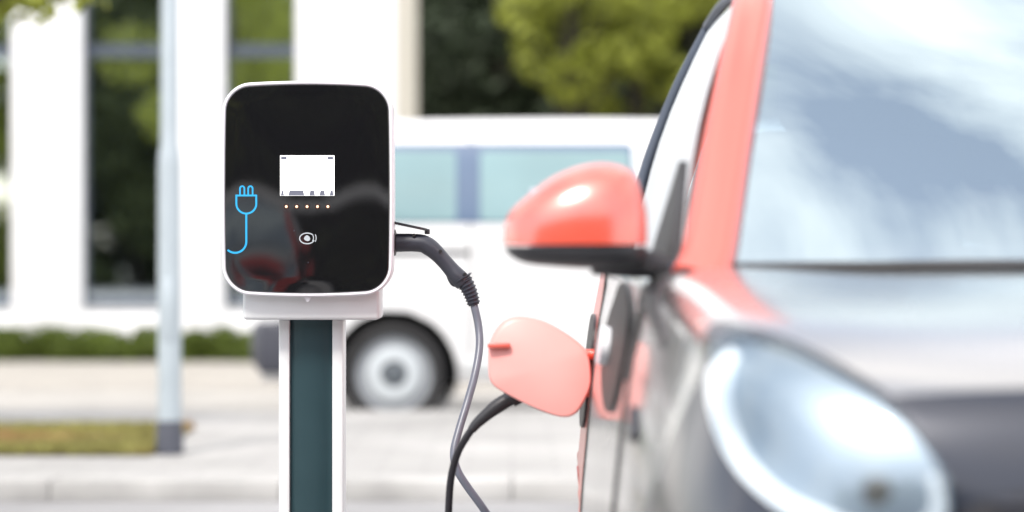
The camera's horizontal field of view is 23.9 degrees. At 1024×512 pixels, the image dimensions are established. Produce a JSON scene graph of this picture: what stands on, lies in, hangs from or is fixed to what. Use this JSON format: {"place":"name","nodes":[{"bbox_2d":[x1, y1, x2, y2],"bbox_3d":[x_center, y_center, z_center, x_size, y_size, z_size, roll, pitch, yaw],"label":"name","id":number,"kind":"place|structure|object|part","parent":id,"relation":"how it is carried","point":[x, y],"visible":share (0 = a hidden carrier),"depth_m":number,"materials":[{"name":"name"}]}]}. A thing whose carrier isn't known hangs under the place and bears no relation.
{"place":"outdoors","nodes":[
{"label":"outdoors","id":0,"kind":"place"},
{"bbox_2d":[0,0,416,336],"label":"office building","id":1,"kind":"structure","parent":0,"point":[80,108],"depth_m":26.00,"materials":[{"name":"white paint"}]},
{"bbox_2d":[0,14,11,308],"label":"window","id":2,"kind":"structure","parent":1,"relation":"in","point":[6,26],"depth_m":26.27,"materials":[{"name":"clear glass"}]},
{"bbox_2d":[80,0,160,308],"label":"window","id":3,"kind":"structure","parent":1,"relation":"in","point":[122,42],"depth_m":26.27,"materials":[{"name":"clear glass"}]},
{"bbox_2d":[223,0,296,308],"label":"window","id":4,"kind":"structure","parent":1,"relation":"in","point":[261,35],"depth_m":26.27,"materials":[{"name":"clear glass"}]},
{"bbox_2d":[0,359,500,390],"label":"pavement","id":5,"kind":"structure","parent":0,"point":[37,375],"depth_m":21.03,"materials":[{"name":"concrete"}]},
{"bbox_2d":[0,322,251,361],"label":"hedge","id":6,"kind":"object","parent":5,"relation":"on","point":[55,343],"visible":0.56,"depth_m":24.18,"materials":[{"name":"green plant"}]},
{"bbox_2d":[417,0,500,89],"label":"tree","id":7,"kind":"object","parent":5,"relation":"on","point":[468,9],"visible":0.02,"depth_m":42.13,"materials":[{"name":"green plant"}]},
{"bbox_2d":[417,0,700,119],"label":"tree","id":8,"kind":"object","parent":5,"relation":"on","point":[451,80],"visible":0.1,"depth_m":40.43,"materials":[{"name":"green plant"}]},
{"bbox_2d":[492,0,676,118],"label":"tree","id":9,"kind":"object","parent":5,"relation":"on","point":[570,86],"visible":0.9,"depth_m":36.82,"materials":[{"name":"green plant"}]},
{"bbox_2d":[492,11,722,118],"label":"tree","id":10,"kind":"object","parent":5,"relation":"on","point":[682,46],"depth_m":41.34,"materials":[{"name":"green plant"}]},
{"bbox_2d":[583,0,685,118],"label":"tree","id":11,"kind":"object","parent":5,"relation":"on","point":[634,92],"visible":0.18,"depth_m":37.69,"materials":[{"name":"green plant"}]},
{"bbox_2d":[637,0,731,106],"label":"tree","id":12,"kind":"object","parent":5,"relation":"on","point":[683,14],"visible":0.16,"depth_m":37.70,"materials":[{"name":"green plant"}]},
{"bbox_2d":[649,38,724,115],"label":"tree","id":13,"kind":"object","parent":5,"relation":"on","point":[687,50],"depth_m":40.62,"materials":[{"name":"green plant"}]},
{"bbox_2d":[0,501,578,511],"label":"road","id":14,"kind":"structure","parent":0,"point":[270,506],"depth_m":10.23,"materials":[{"name":"grey asphalt"}]},
{"bbox_2d":[221,81,429,511],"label":"charging station","id":15,"kind":"object","parent":14,"relation":"on","point":[309,232],"visible":1,"depth_m":5.44,"materials":[{"name":"black plastic"}]},
{"bbox_2d":[396,233,522,511],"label":"charging cable","id":16,"kind":"object","parent":15,"relation":"hanging from","point":[458,276],"visible":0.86,"depth_m":5.46,"materials":[{"name":"grey plastic"}]},
{"bbox_2d":[487,0,1023,511],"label":"parked car","id":17,"kind":"object","parent":14,"relation":"on","point":[811,290],"visible":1,"depth_m":3.71,"materials":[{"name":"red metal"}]},
{"bbox_3d":[0.191,0.369,4.252,0.117,0.768,1.075,0,0,0],"label":"door","id":18,"kind":"part","parent":17,"relation":"part of","materials":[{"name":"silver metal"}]},
{"bbox_3d":[0.314,-0.217,4.257,0.156,0.465,1.005,0,0,0],"label":"side window","id":19,"kind":"part","parent":17,"relation":"part of","materials":[{"name":"white glass"}]},
{"bbox_3d":[0.977,-0.220,5.245,1.260,0.420,0.110,0,0,0],"label":"rear window","id":20,"kind":"part","parent":17,"relation":"part of","materials":[{"name":"glass"}]},
{"bbox_2d":[0,391,579,411],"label":"access road","id":21,"kind":"structure","parent":0,"point":[135,400],"depth_m":17.74,"materials":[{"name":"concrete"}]},
{"bbox_2d":[251,119,698,409],"bbox_3d":[0.855,0.107,15.950,5.050,1.976,2.360,0,0,0],"label":"parked van","id":22,"kind":"object","parent":21,"relation":"on","point":[462,186],"visible":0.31,"depth_m":15.04,"materials":[{"name":"white paint"}]},
{"bbox_2d":[0,413,580,475],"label":"island","id":23,"kind":"structure","parent":0,"point":[511,444],"depth_m":12.06,"materials":[{"name":"grey concrete"}]},
{"bbox_2d":[0,0,108,29],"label":"tree","id":24,"kind":"object","parent":23,"relation":"on","point":[8,8],"visible":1,"depth_m":12.33,"materials":[{"name":"green plant"}]},
{"bbox_2d":[0,418,194,454],"bbox_3d":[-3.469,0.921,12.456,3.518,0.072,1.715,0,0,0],"label":"grass","id":25,"kind":"structure","parent":23,"relation":"on","point":[14,440],"depth_m":12.26,"materials":[{"name":"green plant"}]},
{"bbox_2d":[156,0,183,454],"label":"lamp post","id":26,"kind":"object","parent":23,"relation":"on","point":[169,433],"visible":1,"depth_m":11.71,"materials":[{"name":"metal"}]},
{"bbox_2d":[162,279,173,340],"bbox_3d":[-1.664,0.259,11.695,0.060,0.300,0.010,0,0,0],"label":"access door","id":27,"kind":"structure","parent":26,"relation":"in","point":[167,284],"depth_m":11.69,"materials":[{"name":"metal"}]},
{"label":"ground","id":28,"kind":"structure","parent":0,"visible":0},
{"bbox_2d":[0,410,579,500],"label":"kerb","id":29,"kind":"structure","parent":28,"relation":"on","point":[261,488],"depth_m":10.45,"materials":[{"name":"concrete"}]}
]}

